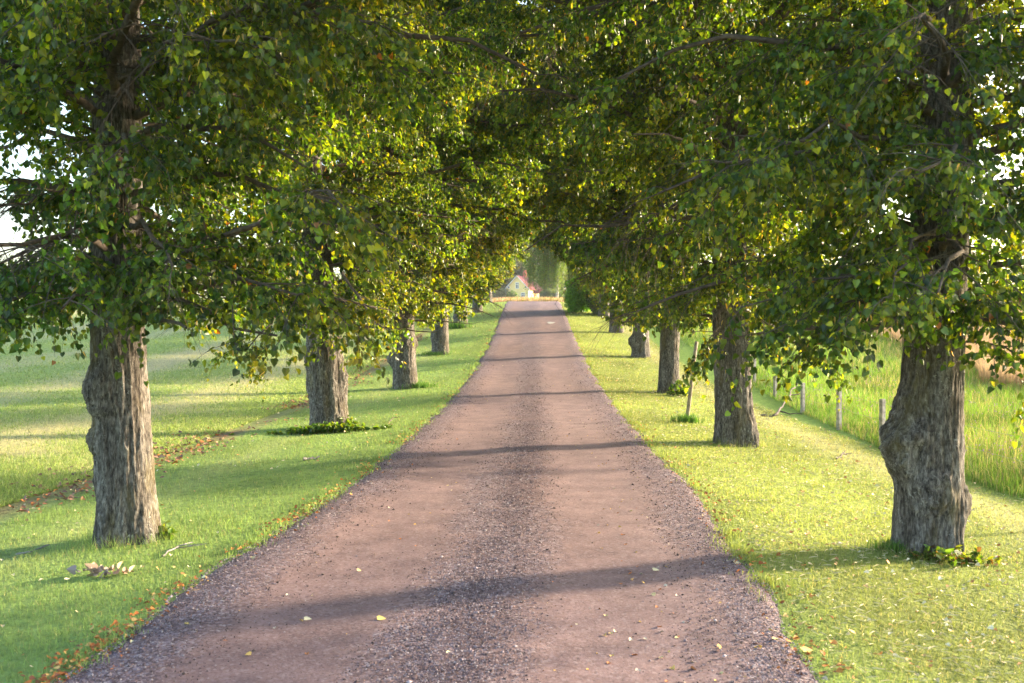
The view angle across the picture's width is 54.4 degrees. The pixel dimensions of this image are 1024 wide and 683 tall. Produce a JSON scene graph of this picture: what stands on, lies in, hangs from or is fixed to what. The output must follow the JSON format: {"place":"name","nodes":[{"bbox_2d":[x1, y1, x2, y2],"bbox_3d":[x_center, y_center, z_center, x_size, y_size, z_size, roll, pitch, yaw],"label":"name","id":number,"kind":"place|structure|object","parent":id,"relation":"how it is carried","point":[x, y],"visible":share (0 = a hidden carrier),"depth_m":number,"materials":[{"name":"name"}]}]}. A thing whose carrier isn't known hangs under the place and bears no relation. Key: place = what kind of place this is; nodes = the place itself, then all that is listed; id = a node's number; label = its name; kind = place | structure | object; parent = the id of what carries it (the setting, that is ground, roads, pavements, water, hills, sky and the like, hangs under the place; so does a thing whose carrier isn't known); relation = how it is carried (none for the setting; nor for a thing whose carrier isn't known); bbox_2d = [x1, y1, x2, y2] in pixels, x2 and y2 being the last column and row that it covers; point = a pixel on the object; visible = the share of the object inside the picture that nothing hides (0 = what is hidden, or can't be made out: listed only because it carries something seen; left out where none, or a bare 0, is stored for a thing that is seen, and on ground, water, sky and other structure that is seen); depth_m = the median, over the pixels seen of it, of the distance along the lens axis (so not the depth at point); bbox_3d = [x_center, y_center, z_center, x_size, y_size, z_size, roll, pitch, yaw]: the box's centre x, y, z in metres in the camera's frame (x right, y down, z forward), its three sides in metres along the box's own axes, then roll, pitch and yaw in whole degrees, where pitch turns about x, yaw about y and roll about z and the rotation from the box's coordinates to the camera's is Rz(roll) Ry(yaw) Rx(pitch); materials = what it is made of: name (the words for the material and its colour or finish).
{"place":"outdoors","nodes":[
{"label":"outdoors","id":0,"kind":"place"},
{"bbox_2d":[50,301,823,682],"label":"gravel road","id":1,"kind":"structure","parent":0,"point":[596,527],"depth_m":8.00,"materials":[{"name":"brown gravel"}]},
{"bbox_2d":[376,615,385,619],"bbox_3d":[-0.885,1.867,6.734,0.067,0.020,0.054,0,1,1],"label":"fallen leaf","id":2,"kind":"object","parent":1,"relation":"on","point":[379,617],"visible":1,"depth_m":6.74,"materials":[{"name":"yellow plant"}]},
{"bbox_2d":[55,365,827,681],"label":"road leaf litter","id":3,"kind":"object","parent":1,"relation":"on","point":[630,639],"visible":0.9,"depth_m":6.75,"materials":[{"name":"brown plant"}]},
{"bbox_2d":[0,297,1023,682],"bbox_3d":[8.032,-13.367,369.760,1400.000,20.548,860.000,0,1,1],"label":"ground","id":4,"kind":"structure","parent":0,"point":[686,351],"depth_m":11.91,"materials":[{"name":"green plant"}]},
{"bbox_2d":[16,544,49,554],"bbox_3d":[-4.511,1.975,9.423,0.101,0.054,0.341,1,1,34],"label":"fallen twig","id":5,"kind":"object","parent":4,"relation":"on","point":[33,550],"visible":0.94,"depth_m":9.36,"materials":[{"name":"grey wood"}]},
{"bbox_2d":[66,561,134,578],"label":"curled leaves","id":6,"kind":"object","parent":4,"relation":"on","point":[93,569],"visible":0.99,"depth_m":8.28,"materials":[{"name":"brown plant"}]},
{"bbox_2d":[158,520,178,539],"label":"basal sprouts","id":7,"kind":"object","parent":4,"relation":"on","point":[170,531],"visible":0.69,"depth_m":9.79,"materials":[{"name":"green plant"}]},
{"bbox_2d":[161,542,206,556],"bbox_3d":[-2.990,1.894,9.136,0.228,0.055,0.530,0,1,14],"label":"fallen twig","id":8,"kind":"object","parent":4,"relation":"on","point":[177,547],"visible":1,"depth_m":9.20,"materials":[{"name":"grey wood"}]},
{"bbox_2d":[0,299,429,506],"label":"field stubble","id":9,"kind":"object","parent":4,"relation":"on","point":[11,497],"visible":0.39,"depth_m":23.79,"materials":[{"name":"green plant"}]},
{"bbox_2d":[9,333,427,520],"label":"field leaf litter","id":10,"kind":"object","parent":4,"relation":"on","point":[86,485],"visible":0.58,"depth_m":17.03,"materials":[{"name":"plant"}]},
{"bbox_2d":[0,0,594,548],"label":"linden tree","id":11,"kind":"object","parent":4,"relation":"on","point":[120,274],"visible":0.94,"depth_m":8.57,"materials":[{"name":"green plant"}]},
{"bbox_2d":[228,421,392,434],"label":"basal sprouts","id":12,"kind":"object","parent":4,"relation":"on","point":[325,427],"visible":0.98,"depth_m":19.96,"materials":[{"name":"green plant"}]},
{"bbox_2d":[303,456,319,460],"bbox_3d":[-3.147,1.828,15.602,0.279,0.059,0.081,-1,1,-34],"label":"fallen stick","id":13,"kind":"object","parent":4,"relation":"on","point":[306,458],"visible":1,"depth_m":15.58,"materials":[{"name":"grey wood"}]},
{"bbox_2d":[71,0,570,425],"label":"linden tree","id":14,"kind":"object","parent":4,"relation":"on","point":[327,384],"visible":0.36,"depth_m":20.46,"materials":[{"name":"green plant"}]},
{"bbox_2d":[340,415,365,424],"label":"basal sprouts","id":15,"kind":"object","parent":4,"relation":"on","point":[349,422],"visible":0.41,"depth_m":20.96,"materials":[{"name":"green plant"}]},
{"bbox_2d":[390,381,437,389],"bbox_3d":[-3.130,1.363,31.378,1.659,0.291,0.827,0,1,1],"label":"grass tuft","id":16,"kind":"object","parent":4,"relation":"on","point":[420,385],"visible":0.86,"depth_m":31.27,"materials":[{"name":"green plant"}]},
{"bbox_2d":[241,0,595,388],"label":"linden tree","id":17,"kind":"object","parent":4,"relation":"on","point":[427,316],"visible":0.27,"depth_m":31.09,"materials":[{"name":"green plant"}]},
{"bbox_2d":[418,350,454,355],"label":"grass tuft","id":18,"kind":"object","parent":4,"relation":"on","point":[429,353],"visible":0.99,"depth_m":43.96,"materials":[{"name":"green plant"}]},
{"bbox_2d":[62,323,811,670],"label":"edge grass","id":19,"kind":"structure","parent":4,"relation":"on","point":[332,493],"depth_m":9.51,"materials":[{"name":"green plant"}]},
{"bbox_2d":[332,1,572,354],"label":"linden tree","id":20,"kind":"object","parent":4,"relation":"on","point":[440,340],"visible":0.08,"depth_m":43.73,"materials":[{"name":"green plant"}]},
{"bbox_2d":[448,322,475,328],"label":"grass tuft","id":21,"kind":"object","parent":4,"relation":"on","point":[454,326],"visible":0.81,"depth_m":57.97,"materials":[{"name":"green plant"}]},
{"bbox_2d":[18,307,932,682],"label":"edge leaf litter","id":22,"kind":"object","parent":4,"relation":"on","point":[130,625],"visible":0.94,"depth_m":6.81,"materials":[{"name":"brown plant"}]},
{"bbox_2d":[453,29,550,326],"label":"linden tree","id":23,"kind":"object","parent":4,"relation":"on","point":[455,317],"visible":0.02,"depth_m":58.45,"materials":[{"name":"green plant"}]},
{"bbox_2d":[492,288,511,298],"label":"willow bush","id":24,"kind":"object","parent":4,"relation":"on","point":[500,294],"visible":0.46,"depth_m":277.78,"materials":[{"name":"green plant"}]},
{"bbox_2d":[497,270,512,289],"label":"broadleaf tree","id":25,"kind":"object","parent":4,"relation":"on","point":[504,285],"visible":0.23,"depth_m":296.57,"materials":[{"name":"green plant"}]},
{"bbox_2d":[472,108,544,312],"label":"linden tree","id":26,"kind":"object","parent":4,"relation":"on","point":[474,305],"visible":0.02,"depth_m":69.87,"materials":[{"name":"green plant"}]},
{"bbox_2d":[0,251,1023,298],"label":"distant wood","id":27,"kind":"object","parent":4,"relation":"on","point":[337,275],"visible":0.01,"depth_m":357.14,"materials":[{"name":"green plant"}]},
{"bbox_2d":[506,290,517,298],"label":"apple tree","id":28,"kind":"object","parent":4,"relation":"on","point":[513,294],"visible":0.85,"depth_m":267.46,"materials":[{"name":"green plant"}]},
{"bbox_2d":[0,325,1023,682],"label":"lawn leaf litter","id":29,"kind":"object","parent":4,"relation":"on","point":[946,619],"visible":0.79,"depth_m":9.65,"materials":[{"name":"brown plant"}]},
{"bbox_2d":[484,210,560,302],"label":"linden tree","id":30,"kind":"object","parent":4,"relation":"on","point":[508,273],"visible":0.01,"depth_m":84.26,"materials":[{"name":"green plant"}]},
{"bbox_2d":[511,243,534,280],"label":"broadleaf tree","id":31,"kind":"object","parent":4,"relation":"on","point":[518,271],"visible":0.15,"depth_m":309.74,"materials":[{"name":"green plant"}]},
{"bbox_2d":[505,270,542,297],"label":"yellow house","id":32,"kind":"structure","parent":4,"relation":"on","point":[517,285],"depth_m":278.66,"materials":[{"name":"yellow paint"}]},
{"bbox_2d":[522,209,574,297],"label":"weeping birch","id":33,"kind":"object","parent":4,"relation":"on","point":[557,272],"visible":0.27,"depth_m":105.03,"materials":[{"name":"green plant"}]},
{"bbox_2d":[535,259,564,292],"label":"broadleaf tree","id":34,"kind":"object","parent":4,"relation":"on","point":[550,287],"visible":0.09,"depth_m":297.97,"materials":[{"name":"green plant"}]},
{"bbox_2d":[539,288,563,298],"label":"garden bush","id":35,"kind":"object","parent":4,"relation":"on","point":[551,294],"visible":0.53,"depth_m":267.00,"materials":[{"name":"green plant"}]},
{"bbox_2d":[517,141,609,315],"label":"linden tree","id":36,"kind":"object","parent":4,"relation":"on","point":[599,312],"visible":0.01,"depth_m":66.60,"materials":[{"name":"green plant"}]},
{"bbox_2d":[563,275,598,312],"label":"hedge shrub","id":37,"kind":"object","parent":4,"relation":"on","point":[575,302],"visible":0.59,"depth_m":68.78,"materials":[{"name":"green plant"}]},
{"bbox_2d":[530,109,633,332],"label":"linden tree","id":38,"kind":"object","parent":4,"relation":"on","point":[613,328],"visible":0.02,"depth_m":55.10,"materials":[{"name":"green plant"}]},
{"bbox_2d":[586,289,631,313],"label":"dark shrub","id":39,"kind":"object","parent":4,"relation":"on","point":[594,310],"visible":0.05,"depth_m":67.86,"materials":[{"name":"green plant"}]},
{"bbox_2d":[515,6,712,357],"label":"linden tree","id":40,"kind":"object","parent":4,"relation":"on","point":[640,347],"visible":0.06,"depth_m":42.94,"materials":[{"name":"green plant"}]},
{"bbox_2d":[422,0,825,393],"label":"linden tree","id":41,"kind":"object","parent":4,"relation":"on","point":[556,197],"visible":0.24,"depth_m":29.70,"materials":[{"name":"green plant"}]},
{"bbox_2d":[667,379,688,396],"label":"basal sprouts","id":42,"kind":"object","parent":4,"relation":"on","point":[679,390],"visible":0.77,"depth_m":29.14,"materials":[{"name":"green plant"}]},
{"bbox_2d":[665,413,707,422],"bbox_3d":[3.768,1.644,21.493,1.056,0.262,0.518,0,1,1],"label":"grass tuft","id":43,"kind":"object","parent":4,"relation":"on","point":[690,418],"visible":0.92,"depth_m":21.46,"materials":[{"name":"green plant"}]},
{"bbox_2d":[686,341,697,416],"bbox_3d":[3.889,0.925,21.639,0.301,1.857,0.095,0,1,1],"label":"wooden stake","id":44,"kind":"object","parent":4,"relation":"on","point":[691,387],"visible":0.67,"depth_m":21.61,"materials":[{"name":"brown wood"}]},
{"bbox_2d":[404,0,994,447],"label":"linden tree","id":45,"kind":"object","parent":4,"relation":"on","point":[636,118],"visible":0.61,"depth_m":17.05,"materials":[{"name":"green plant"}]},
{"bbox_2d":[476,0,1023,558],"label":"linden tree","id":46,"kind":"object","parent":4,"relation":"on","point":[908,140],"visible":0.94,"depth_m":8.46,"materials":[{"name":"green plant"}]},
{"bbox_2d":[760,385,800,416],"bbox_3d":[7.460,1.482,26.042,0.868,0.646,5.255,0,1,26],"label":"fallen branch","id":47,"kind":"object","parent":4,"relation":"on","point":[776,413],"visible":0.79,"depth_m":24.37,"materials":[{"name":"brown wood"}]},
{"bbox_2d":[584,342,1023,682],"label":"clipped straw","id":48,"kind":"object","parent":4,"relation":"on","point":[928,648],"visible":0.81,"depth_m":9.03,"materials":[{"name":"beige plant"}]},
{"bbox_2d":[800,646,811,651],"bbox_3d":[1.799,1.876,6.077,0.084,0.024,0.067,0,1,1],"label":"fallen leaf","id":49,"kind":"object","parent":4,"relation":"on","point":[805,648],"visible":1,"depth_m":6.09,"materials":[{"name":"yellow plant"}]},
{"bbox_2d":[866,536,905,554],"bbox_3d":[3.668,1.884,9.195,0.749,0.164,0.436,0,1,23],"label":"grass tuft","id":50,"kind":"object","parent":4,"relation":"on","point":[888,542],"visible":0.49,"depth_m":9.18,"materials":[{"name":"green plant"}]},
{"bbox_2d":[753,358,1022,461],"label":"wire fence","id":51,"kind":"object","parent":4,"relation":"on","point":[882,411],"visible":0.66,"depth_m":20.71,"materials":[{"name":"grey wood"}]},
{"bbox_2d":[757,359,1023,462],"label":"meadow flowers","id":52,"kind":"object","parent":4,"relation":"on","point":[893,396],"visible":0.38,"depth_m":21.00,"materials":[{"name":"green plant"}]},
{"bbox_2d":[832,292,1023,391],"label":"grain field","id":53,"kind":"structure","parent":4,"relation":"on","point":[983,366],"depth_m":31.09,"materials":[{"name":"beige plant"}]},
{"bbox_2d":[908,543,1001,566],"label":"basal sprouts","id":54,"kind":"object","parent":4,"relation":"on","point":[941,552],"visible":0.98,"depth_m":8.77,"materials":[{"name":"green plant"}]},
{"bbox_2d":[0,0,1023,294],"label":"sky","id":55,"kind":"structure","parent":0,"point":[28,174],"materials":[{"name":"white"}]},
{"bbox_2d":[468,296,564,302],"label":"dry meadow grass","id":56,"kind":"structure","parent":0,"point":[523,298],"depth_m":86.06,"materials":[{"name":"plant"}]},
{"bbox_2d":[658,306,1023,498],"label":"meadow grass","id":57,"kind":"structure","parent":0,"point":[997,421],"depth_m":23.53,"materials":[{"name":"green plant"}]}
]}

